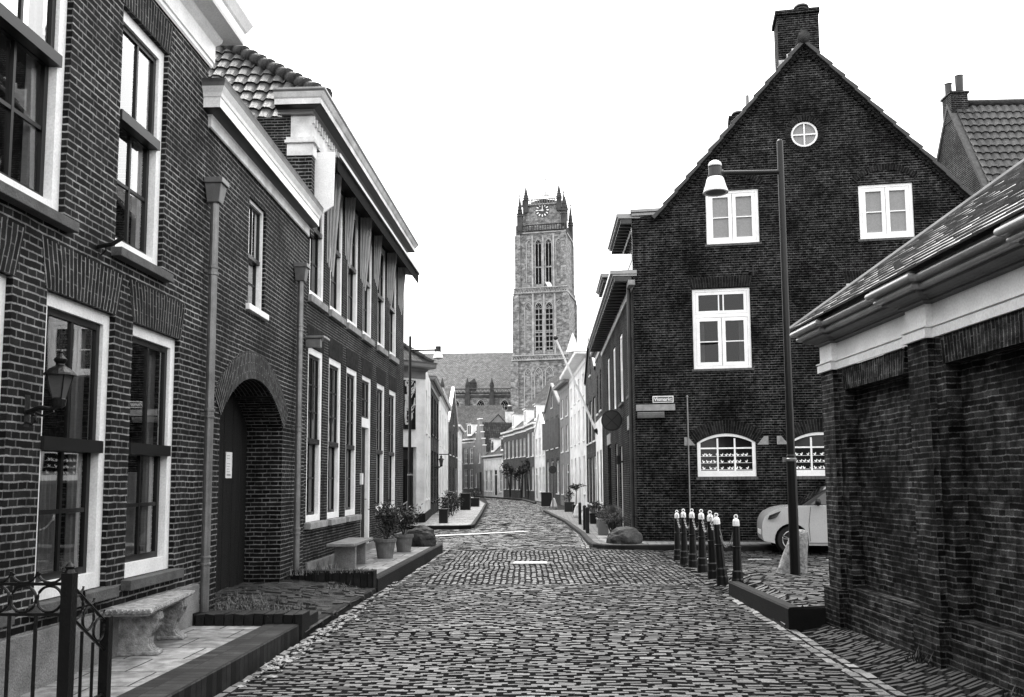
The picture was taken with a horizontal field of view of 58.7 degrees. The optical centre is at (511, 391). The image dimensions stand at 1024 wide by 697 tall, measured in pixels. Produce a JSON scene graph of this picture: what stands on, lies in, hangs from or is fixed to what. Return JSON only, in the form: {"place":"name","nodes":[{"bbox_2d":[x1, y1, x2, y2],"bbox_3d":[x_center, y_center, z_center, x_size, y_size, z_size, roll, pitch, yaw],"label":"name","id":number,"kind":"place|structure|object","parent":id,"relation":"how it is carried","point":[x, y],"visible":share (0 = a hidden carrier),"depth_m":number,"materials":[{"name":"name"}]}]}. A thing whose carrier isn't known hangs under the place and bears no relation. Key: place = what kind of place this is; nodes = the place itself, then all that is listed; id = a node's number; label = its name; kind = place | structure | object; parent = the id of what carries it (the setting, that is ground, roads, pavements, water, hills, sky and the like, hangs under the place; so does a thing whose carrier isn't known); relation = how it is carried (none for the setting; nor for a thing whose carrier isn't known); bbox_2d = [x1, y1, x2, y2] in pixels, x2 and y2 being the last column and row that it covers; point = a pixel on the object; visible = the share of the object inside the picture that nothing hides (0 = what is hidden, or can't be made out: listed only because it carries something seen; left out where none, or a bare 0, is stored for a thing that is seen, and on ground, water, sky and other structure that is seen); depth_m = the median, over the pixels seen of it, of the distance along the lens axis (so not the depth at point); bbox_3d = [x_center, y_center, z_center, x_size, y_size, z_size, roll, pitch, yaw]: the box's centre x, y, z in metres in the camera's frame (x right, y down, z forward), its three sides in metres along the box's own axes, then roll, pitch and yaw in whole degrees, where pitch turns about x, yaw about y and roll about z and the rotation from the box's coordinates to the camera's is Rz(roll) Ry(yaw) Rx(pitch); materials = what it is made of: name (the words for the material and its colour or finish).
{"place":"outdoors","nodes":[
{"label":"outdoors","id":0,"kind":"place"},
{"bbox_2d":[19,626,260,696],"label":"pavement","id":1,"kind":"structure","parent":0,"point":[128,673],"depth_m":7.34,"materials":[{"name":"grey stone"}]},
{"bbox_2d":[0,562,112,696],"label":"iron fence","id":2,"kind":"object","parent":1,"relation":"on","point":[69,591],"visible":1,"depth_m":5.02,"materials":[{"name":"black metal"}]},
{"bbox_2d":[98,590,194,655],"bbox_3d":[-3.209,2.039,8.009,0.476,0.415,1.336,0,-6,-5],"label":"stone bench","id":3,"kind":"object","parent":1,"relation":"on","point":[143,620],"visible":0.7,"depth_m":7.62,"materials":[{"name":"stone"}]},
{"bbox_2d":[42,26,419,569],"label":"brick house","id":4,"kind":"structure","parent":0,"point":[362,242],"depth_m":16.53,"materials":[{"name":"brick"}]},
{"bbox_2d":[304,348,327,529],"bbox_3d":[-3.170,0.747,14.586,0.220,2.860,1.040,-1,-6,3],"label":"window","id":5,"kind":"structure","parent":4,"relation":"in","point":[313,462],"depth_m":14.80,"materials":[{"name":"white paint"}]},
{"bbox_2d":[308,214,327,312],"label":"window","id":6,"kind":"structure","parent":4,"relation":"in","point":[315,296],"depth_m":15.15,"materials":[{"name":"white paint"}]},
{"bbox_2d":[326,357,345,524],"bbox_3d":[-3.104,0.874,15.874,0.220,2.860,1.040,-1,-6,3],"label":"window","id":7,"kind":"structure","parent":4,"relation":"in","point":[334,366],"depth_m":16.10,"materials":[{"name":"white paint"}]},
{"bbox_2d":[329,194,345,325],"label":"window","id":8,"kind":"structure","parent":4,"relation":"in","point":[336,281],"depth_m":16.48,"materials":[{"name":"white paint"}]},
{"bbox_2d":[344,367,361,521],"bbox_3d":[-3.035,1.000,17.155,0.220,2.860,1.040,-1,-6,3],"label":"window","id":9,"kind":"structure","parent":4,"relation":"in","point":[350,463],"depth_m":17.39,"materials":[{"name":"white paint"}]},
{"bbox_2d":[346,209,361,336],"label":"window","id":10,"kind":"structure","parent":4,"relation":"in","point":[351,324],"depth_m":17.76,"materials":[{"name":"white paint"}]},
{"bbox_2d":[361,422,369,542],"bbox_3d":[-3.042,1.912,18.409,0.140,2.550,0.920,-1,-6,3],"label":"door","id":11,"kind":"structure","parent":4,"relation":"in","point":[365,441],"depth_m":18.71,"materials":[{"name":"white paint"}]},
{"bbox_2d":[362,375,370,423],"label":"window","id":12,"kind":"structure","parent":4,"relation":"in","point":[366,382],"depth_m":18.79,"materials":[{"name":"white paint"}]},
{"bbox_2d":[362,226,374,346],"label":"window","id":13,"kind":"structure","parent":4,"relation":"in","point":[366,336],"depth_m":19.09,"materials":[{"name":"white paint"}]},
{"bbox_2d":[375,383,383,515],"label":"window","id":14,"kind":"structure","parent":4,"relation":"in","point":[380,389],"depth_m":20.23,"materials":[{"name":"white paint"}]},
{"bbox_2d":[377,247,387,356],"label":"window","id":15,"kind":"structure","parent":4,"relation":"in","point":[381,286],"depth_m":20.56,"materials":[{"name":"white paint"}]},
{"bbox_2d":[388,390,399,511],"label":"window","id":16,"kind":"structure","parent":4,"relation":"in","point":[391,394],"depth_m":21.66,"materials":[{"name":"white paint"}]},
{"bbox_2d":[389,265,398,364],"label":"window","id":17,"kind":"structure","parent":4,"relation":"in","point":[392,356],"depth_m":22.00,"materials":[{"name":"white paint"}]},
{"bbox_2d":[215,580,376,631],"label":"ramp","id":18,"kind":"structure","parent":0,"point":[327,599],"depth_m":11.66,"materials":[{"name":"grey stone"}]},
{"bbox_2d":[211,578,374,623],"bbox_3d":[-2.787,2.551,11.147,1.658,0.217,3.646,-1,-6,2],"label":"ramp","id":19,"kind":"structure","parent":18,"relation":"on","point":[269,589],"depth_m":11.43,"materials":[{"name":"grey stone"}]},
{"bbox_2d":[209,561,378,617],"bbox_3d":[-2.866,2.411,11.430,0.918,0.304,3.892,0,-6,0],"label":"weeds","id":20,"kind":"object","parent":18,"relation":"on","point":[273,606],"visible":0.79,"depth_m":10.20,"materials":[{"name":"grey plant"}]},
{"bbox_2d":[321,542,436,573],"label":"pavement","id":21,"kind":"structure","parent":0,"point":[373,561],"depth_m":16.17,"materials":[{"name":"grey concrete"}]},
{"bbox_2d":[326,537,372,568],"bbox_3d":[-2.652,2.667,14.980,0.440,0.415,1.640,-1,-6,2],"label":"bench","id":22,"kind":"object","parent":21,"relation":"on","point":[349,552],"visible":0.91,"depth_m":14.53,"materials":[{"name":"concrete"}]},
{"bbox_2d":[368,499,405,558],"bbox_3d":[-2.286,2.490,16.554,0.715,1.072,0.700,1,-6,-14],"label":"potted plant","id":23,"kind":"object","parent":21,"relation":"on","point":[385,546],"visible":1,"depth_m":16.43,"materials":[{"name":"grey plant"}]},
{"bbox_2d":[389,503,423,551],"bbox_3d":[-2.153,2.684,18.070,0.823,0.982,0.978,-1,-6,2],"label":"potted plant","id":24,"kind":"object","parent":21,"relation":"on","point":[404,542],"visible":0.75,"depth_m":17.90,"materials":[{"name":"grey plant"}]},
{"bbox_2d":[406,525,436,546],"bbox_3d":[-1.962,3.134,19.580,0.676,0.514,0.622,-1,-6,2],"label":"boulder","id":25,"kind":"object","parent":21,"relation":"on","point":[424,536],"visible":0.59,"depth_m":19.35,"materials":[{"name":"grey stone"}]},
{"bbox_2d":[405,529,474,547],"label":"side street","id":26,"kind":"structure","parent":0,"point":[444,538],"depth_m":26.47,"materials":[{"name":"grey stone"}]},
{"bbox_2d":[413,497,484,525],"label":"pavement","id":27,"kind":"structure","parent":0,"point":[463,517],"depth_m":36.70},
{"bbox_2d":[407,336,443,524],"bbox_3d":[-2.983,1.358,31.364,1.252,6.600,0.380,-1,-6,2],"label":"street lamp","id":28,"kind":"object","parent":27,"relation":"on","point":[438,353],"visible":0.97,"depth_m":31.41,"materials":[{"name":"black metal"}]},
{"bbox_2d":[425,353,512,409],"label":"church nave","id":29,"kind":"structure","parent":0,"point":[476,379],"depth_m":209.73,"materials":[{"name":"stone"}]},
{"bbox_2d":[457,405,503,428],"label":"tiled house","id":30,"kind":"structure","parent":0,"point":[466,414],"depth_m":128.81,"materials":[{"name":"grey tile"}]},
{"bbox_2d":[464,409,523,432],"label":"tiled house","id":31,"kind":"structure","parent":0,"point":[479,414],"depth_m":114.47,"materials":[{"name":"grey tile"}]},
{"bbox_2d":[405,497,600,550],"bbox_3d":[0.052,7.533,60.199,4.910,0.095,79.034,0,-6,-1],"label":"road","id":32,"kind":"structure","parent":0,"point":[540,526],"depth_m":28.85,"materials":[{"name":"grey stone"}]},
{"bbox_2d":[431,497,486,529],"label":"kerb","id":33,"kind":"structure","parent":32,"relation":"on","point":[473,523],"depth_m":30.26,"materials":[{"name":"grey stone"}]},
{"bbox_2d":[543,510,827,551],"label":"kerb","id":34,"kind":"structure","parent":32,"relation":"on","point":[589,541],"depth_m":20.48,"materials":[{"name":"grey stone"}]},
{"bbox_2d":[0,0,1023,353],"label":"sky","id":35,"kind":"structure","parent":0,"point":[456,107],"materials":[{"name":"white"}]},
{"bbox_2d":[422,550,710,585],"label":"road","id":36,"kind":"structure","parent":0,"point":[656,565],"depth_m":16.06,"materials":[{"name":"grey stone"}]},
{"bbox_2d":[221,548,968,696],"bbox_3d":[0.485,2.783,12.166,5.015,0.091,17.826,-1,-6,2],"label":"road","id":37,"kind":"structure","parent":0,"point":[422,662],"depth_m":8.47,"materials":[{"name":"grey stone"}]},
{"bbox_2d":[117,624,299,696],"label":"kerb","id":38,"kind":"structure","parent":37,"relation":"on","point":[216,671],"depth_m":7.26,"materials":[{"name":"stone"}]},
{"bbox_2d":[238,592,388,686],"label":"fallen leaves","id":39,"kind":"object","parent":37,"relation":"on","point":[323,631],"visible":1,"depth_m":8.70,"materials":[{"name":"grey plant"}]},
{"bbox_2d":[214,550,448,696],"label":"gutter","id":40,"kind":"object","parent":37,"relation":"on","point":[227,692],"visible":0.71,"depth_m":9.98,"materials":[{"name":"grey stone"}]},
{"bbox_2d":[318,588,373,627],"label":"kerb","id":41,"kind":"structure","parent":37,"relation":"on","point":[367,595],"depth_m":10.98,"materials":[{"name":"grey stone"}]},
{"bbox_2d":[722,594,907,696],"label":"gutter","id":42,"kind":"object","parent":37,"relation":"on","point":[861,677],"visible":0.73,"depth_m":7.92,"materials":[{"name":"grey stone"}]},
{"bbox_2d":[547,510,770,544],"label":"pavement","id":43,"kind":"structure","parent":0,"point":[592,534],"depth_m":26.59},
{"bbox_2d":[584,334,596,512],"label":"brick house","id":44,"kind":"structure","parent":43,"relation":"on","point":[590,376],"depth_m":42.27,"materials":[{"name":"white paint"}]},
{"bbox_2d":[594,509,608,534],"bbox_3d":[2.452,3.542,24.746,0.418,0.685,0.477,-1,-6,11],"label":"planter","id":45,"kind":"object","parent":43,"relation":"on","point":[603,528],"visible":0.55,"depth_m":24.54,"materials":[{"name":"grey paint"}]},
{"bbox_2d":[606,526,642,543],"bbox_3d":[2.606,3.355,21.121,0.840,0.445,0.648,-1,-6,2],"label":"boulder","id":46,"kind":"object","parent":43,"relation":"on","point":[625,535],"visible":0.88,"depth_m":20.92,"materials":[{"name":"grey stone"}]},
{"bbox_2d":[597,536,771,544],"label":"pavement","id":47,"kind":"structure","parent":0,"point":[603,538],"depth_m":21.04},
{"bbox_2d":[597,505,628,531],"bbox_3d":[2.582,3.312,23.300,0.956,0.876,0.962,-1,-6,2],"label":"shrub","id":48,"kind":"object","parent":47,"relation":"on","point":[611,509],"visible":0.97,"depth_m":23.19,"materials":[{"name":"grey plant"}]},
{"bbox_2d":[657,550,829,606],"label":"side street","id":49,"kind":"structure","parent":0,"point":[803,589],"depth_m":13.10,"materials":[{"name":"grey stone"}]},
{"bbox_2d":[674,510,680,560],"bbox_3d":[3.285,2.867,18.088,0.170,1.009,0.170,-1,-6,2],"label":"bollard","id":50,"kind":"object","parent":49,"relation":"on","point":[677,546],"visible":0.97,"depth_m":18.04,"materials":[{"name":"black metal"}]},
{"bbox_2d":[680,509,688,563],"bbox_3d":[3.191,2.690,16.903,0.170,1.009,0.170,-1,-6,2],"label":"bollard","id":51,"kind":"object","parent":49,"relation":"on","point":[684,558],"visible":0.95,"depth_m":16.85,"materials":[{"name":"black metal"}]},
{"bbox_2d":[688,509,697,567],"bbox_3d":[3.134,2.548,15.813,0.170,1.009,0.170,-1,-6,2],"label":"bollard","id":52,"kind":"object","parent":49,"relation":"on","point":[692,561],"visible":0.99,"depth_m":15.76,"materials":[{"name":"black metal"}]},
{"bbox_2d":[697,509,707,572],"bbox_3d":[3.071,2.416,14.722,0.170,1.009,0.170,-1,-6,2],"label":"bollard","id":53,"kind":"object","parent":49,"relation":"on","point":[702,566],"visible":0.97,"depth_m":14.67,"materials":[{"name":"black metal"}]},
{"bbox_2d":[707,510,716,578],"bbox_3d":[2.990,2.293,13.631,0.170,1.009,0.170,-2,-6,2],"label":"bollard","id":54,"kind":"object","parent":49,"relation":"on","point":[712,565],"visible":0.91,"depth_m":13.58,"materials":[{"name":"black metal"}]},
{"bbox_2d":[713,513,728,584],"bbox_3d":[2.946,2.236,12.935,0.170,1.009,0.170,-5,-6,2],"label":"bollard","id":55,"kind":"object","parent":49,"relation":"on","point":[721,574],"visible":1,"depth_m":12.88,"materials":[{"name":"black metal"}]},
{"bbox_2d":[732,514,743,582],"bbox_3d":[3.132,2.223,12.677,0.170,1.009,0.170,-1,-6,2],"label":"bollard","id":56,"kind":"object","parent":49,"relation":"on","point":[737,573],"visible":0.95,"depth_m":12.63,"materials":[{"name":"black metal"}]},
{"bbox_2d":[703,139,800,574],"bbox_3d":[3.516,-0.504,13.433,1.252,6.600,0.380,-1,-6,2],"label":"street lamp","id":57,"kind":"object","parent":49,"relation":"on","point":[715,186],"visible":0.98,"depth_m":13.41,"materials":[{"name":"black metal"}]},
{"bbox_2d":[757,486,827,552],"bbox_3d":[7.081,2.727,19.505,3.472,1.500,1.718,-1,-6,10],"label":"parked car","id":58,"kind":"object","parent":49,"relation":"on","point":[772,525],"visible":0.34,"depth_m":19.04,"materials":[{"name":"paint"}]},
{"bbox_2d":[776,529,808,573],"bbox_3d":[4.128,2.405,13.425,0.511,0.722,0.355,-1,-6,2],"label":"guard stone","id":59,"kind":"object","parent":49,"relation":"on","point":[784,566],"visible":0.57,"depth_m":13.33,"materials":[{"name":"stone"}]},
{"bbox_2d":[802,624,1016,696],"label":"pavement","id":60,"kind":"structure","parent":0,"point":[891,666],"depth_m":7.38,"materials":[{"name":"grey stone"}]},
{"bbox_2d":[904,646,1023,696],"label":"weeds","id":61,"kind":"object","parent":60,"relation":"on","point":[918,657],"visible":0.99,"depth_m":7.25,"materials":[{"name":"grey plant"}]},
{"label":"ground","id":62,"kind":"structure","parent":0,"visible":0},
{"bbox_2d":[0,0,252,696],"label":"brick house","id":63,"kind":"structure","parent":62,"relation":"on","point":[67,254],"depth_m":7.56,"materials":[{"name":"brick"}]},
{"bbox_2d":[0,274,14,627],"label":"window","id":64,"kind":"structure","parent":63,"relation":"in","point":[3,619],"depth_m":6.17,"materials":[{"name":"white paint"}]},
{"bbox_2d":[0,0,78,232],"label":"window","id":65,"kind":"structure","parent":63,"relation":"in","point":[36,193],"depth_m":6.81,"materials":[{"name":"white paint"}]},
{"bbox_2d":[24,350,76,426],"bbox_3d":[-3.250,-0.022,6.389,0.367,0.543,0.220,-1,-6,2],"label":"wall lantern","id":66,"kind":"object","parent":63,"relation":"attached to","point":[60,375],"depth_m":6.36,"materials":[{"name":"black metal"}]},
{"bbox_2d":[28,292,118,617],"bbox_3d":[-3.471,0.474,7.067,0.386,2.350,1.173,-1,-6,2],"label":"window","id":67,"kind":"structure","parent":63,"relation":"in","point":[79,317],"depth_m":7.36,"materials":[{"name":"white paint"}]},
{"bbox_2d":[0,10,173,282],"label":"window","id":68,"kind":"structure","parent":63,"relation":"in","point":[144,259],"depth_m":8.56,"materials":[{"name":"white paint"}]},
{"bbox_2d":[40,321,183,590],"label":"window","id":69,"kind":"structure","parent":63,"relation":"in","point":[139,560],"depth_m":8.74,"materials":[{"name":"white paint"}]},
{"bbox_2d":[47,77,323,611],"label":"gateway house","id":70,"kind":"structure","parent":62,"relation":"on","point":[264,208],"depth_m":11.73,"materials":[{"name":"brick"}]},
{"bbox_2d":[216,394,246,591],"bbox_3d":[-3.746,1.144,11.401,0.054,2.790,2.800,0,-6,1],"label":"door","id":71,"kind":"structure","parent":70,"relation":"in","point":[233,429],"depth_m":12.07,"materials":[{"name":"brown wood"}]},
{"bbox_2d":[246,199,268,320],"bbox_3d":[-3.296,-1.681,11.611,0.190,1.446,0.840,0,-6,1],"label":"window","id":72,"kind":"structure","parent":70,"relation":"in","point":[254,295],"depth_m":11.84,"materials":[{"name":"white paint"}]},
{"bbox_2d":[192,610,309,641],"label":"kerb","id":73,"kind":"structure","parent":62,"relation":"on","point":[301,618],"depth_m":9.15,"materials":[{"name":"black stone"}]},
{"bbox_2d":[290,569,376,593],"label":"kerb","id":74,"kind":"structure","parent":62,"relation":"on","point":[359,579],"depth_m":12.87,"materials":[{"name":"black stone"}]},
{"bbox_2d":[376,541,442,592],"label":"kerb","id":75,"kind":"structure","parent":62,"relation":"on","point":[401,570],"depth_m":15.55,"materials":[{"name":"grey stone"}]},
{"bbox_2d":[403,343,437,526],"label":"white corner house","id":76,"kind":"structure","parent":62,"relation":"on","point":[422,364],"depth_m":32.70,"materials":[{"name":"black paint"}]},
{"bbox_2d":[429,376,443,515],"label":"brick house","id":77,"kind":"structure","parent":62,"relation":"on","point":[437,391],"depth_m":42.01,"materials":[{"name":"black paint"}]},
{"bbox_2d":[439,387,451,507],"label":"white house","id":78,"kind":"structure","parent":62,"relation":"on","point":[445,407],"depth_m":50.62,"materials":[{"name":"paint"}]},
{"bbox_2d":[445,387,458,497],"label":"brick house","id":79,"kind":"structure","parent":62,"relation":"on","point":[453,428],"depth_m":62.80,"materials":[{"name":"white paint"}]},
{"bbox_2d":[458,424,464,496],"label":"white house","id":80,"kind":"structure","parent":62,"relation":"on","point":[461,431],"depth_m":70.89,"materials":[{"name":"paint"}]},
{"bbox_2d":[462,414,504,494],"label":"grey house","id":81,"kind":"structure","parent":62,"relation":"on","point":[468,440],"depth_m":101.29,"materials":[{"name":"white paint"}]},
{"bbox_2d":[481,436,503,496],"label":"white shop","id":82,"kind":"structure","parent":62,"relation":"on","point":[492,458],"depth_m":92.52,"materials":[{"name":"paint"}]},
{"bbox_2d":[474,418,511,495],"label":"stepped gable house","id":83,"kind":"structure","parent":62,"relation":"on","point":[486,432],"depth_m":97.78,"materials":[{"name":"white paint"}]},
{"bbox_2d":[500,400,545,497],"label":"brick house","id":84,"kind":"structure","parent":62,"relation":"on","point":[509,442],"depth_m":86.16,"materials":[{"name":"white paint"}]},
{"bbox_2d":[513,408,533,498],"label":"brick house","id":85,"kind":"structure","parent":62,"relation":"on","point":[520,442],"depth_m":81.15,"materials":[{"name":"white paint"}]},
{"bbox_2d":[523,403,545,499],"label":"brick house","id":86,"kind":"structure","parent":62,"relation":"on","point":[530,445],"depth_m":76.45,"materials":[{"name":"white paint"}]},
{"bbox_2d":[533,410,545,500],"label":"white house","id":87,"kind":"structure","parent":62,"relation":"on","point":[540,478],"depth_m":71.46,"materials":[{"name":"paint"}]},
{"bbox_2d":[522,374,560,412],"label":"tiled house","id":88,"kind":"structure","parent":62,"relation":"on","point":[541,396],"depth_m":100.06,"materials":[{"name":"grey tile"}]},
{"bbox_2d":[511,179,577,408],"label":"church tower","id":89,"kind":"structure","parent":62,"relation":"on","point":[544,307],"depth_m":197.43,"materials":[{"name":"stone"}]},
{"bbox_2d":[535,239,541,283],"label":"window","id":90,"kind":"structure","parent":89,"relation":"in","point":[538,244],"depth_m":198.44,"materials":[{"name":"glass"}]},
{"bbox_2d":[534,302,542,349],"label":"window","id":91,"kind":"structure","parent":89,"relation":"in","point":[538,310],"depth_m":196.56,"materials":[{"name":"stone"}]},
{"bbox_2d":[545,238,552,283],"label":"window","id":92,"kind":"structure","parent":89,"relation":"in","point":[548,243],"depth_m":197.96,"materials":[{"name":"glass"}]},
{"bbox_2d":[545,301,553,349],"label":"window","id":93,"kind":"structure","parent":89,"relation":"in","point":[549,310],"depth_m":196.03,"materials":[{"name":"stone"}]},
{"bbox_2d":[542,383,560,504],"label":"brick house","id":94,"kind":"structure","parent":62,"relation":"on","point":[551,436],"depth_m":63.48,"materials":[{"name":"white paint"}]},
{"bbox_2d":[553,379,570,504],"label":"grey house","id":95,"kind":"structure","parent":62,"relation":"on","point":[561,387],"depth_m":57.89,"materials":[{"name":"white paint"}]},
{"bbox_2d":[559,351,586,509],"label":"white house","id":96,"kind":"structure","parent":62,"relation":"on","point":[578,452],"depth_m":49.33,"materials":[{"name":"paint"}]},
{"bbox_2d":[589,352,603,511],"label":"brick house","id":97,"kind":"structure","parent":62,"relation":"on","point":[597,356],"depth_m":36.51,"materials":[{"name":"white paint"}]},
{"bbox_2d":[553,335,597,434],"bbox_3d":[2.667,-0.234,37.410,2.026,4.094,0.216,1,-6,-17],"label":"flagpole","id":98,"kind":"object","parent":97,"relation":"attached to","point":[555,337],"visible":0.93,"depth_m":37.39,"materials":[{"name":"white metal"}]},
{"bbox_2d":[729,581,825,631],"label":"kerb","id":99,"kind":"structure","parent":62,"relation":"on","point":[794,617],"depth_m":9.98,"materials":[{"name":"grey stone"}]},
{"bbox_2d":[587,3,973,541],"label":"gabled corner house","id":100,"kind":"structure","parent":62,"relation":"on","point":[686,338],"depth_m":22.03,"materials":[{"name":"brick"}]},
{"bbox_2d":[601,410,622,430],"bbox_3d":[2.857,0.833,25.914,0.640,0.600,0.070,-1,-6,2],"label":"road sign","id":101,"kind":"object","parent":100,"relation":"attached to","point":[611,420],"visible":0.95,"depth_m":25.88,"materials":[{"name":"grey metal"}]},
{"bbox_2d":[692,287,753,371],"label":"window","id":102,"kind":"structure","parent":100,"relation":"in","point":[721,317],"depth_m":22.11,"materials":[{"name":"white paint"}]},
{"bbox_2d":[696,433,757,479],"bbox_3d":[5.128,1.565,21.768,1.436,1.108,0.150,-1,-6,10],"label":"window","id":103,"kind":"structure","parent":100,"relation":"in","point":[719,456],"depth_m":21.80,"materials":[{"name":"white paint"}]},
{"bbox_2d":[705,189,761,246],"bbox_3d":[5.396,-4.239,22.294,1.352,1.397,0.135,-1,-6,10],"label":"window","id":104,"kind":"structure","parent":100,"relation":"in","point":[743,210],"depth_m":22.32,"materials":[{"name":"white paint"}]},
{"bbox_2d":[791,122,817,146],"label":"round window","id":105,"kind":"structure","parent":100,"relation":"in","point":[803,134],"depth_m":22.20,"materials":[{"name":"white paint"}]},
{"bbox_2d":[795,432,824,478],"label":"window","id":106,"kind":"structure","parent":100,"relation":"in","point":[809,448],"depth_m":21.47,"materials":[{"name":"white paint"}]},
{"bbox_2d":[858,183,914,241],"bbox_3d":[8.897,-4.255,21.661,1.319,1.387,0.135,-1,-6,10],"label":"window","id":107,"kind":"structure","parent":100,"relation":"in","point":[897,199],"depth_m":21.69,"materials":[{"name":"white paint"}]},
{"bbox_2d":[790,159,1023,696],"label":"brick building","id":108,"kind":"structure","parent":62,"relation":"on","point":[923,429],"depth_m":7.36,"materials":[{"name":"black brick"}]},
{"bbox_2d":[936,74,1023,193],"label":"tiled house","id":109,"kind":"structure","parent":62,"relation":"on","point":[981,144],"depth_m":26.71,"materials":[{"name":"brick"}]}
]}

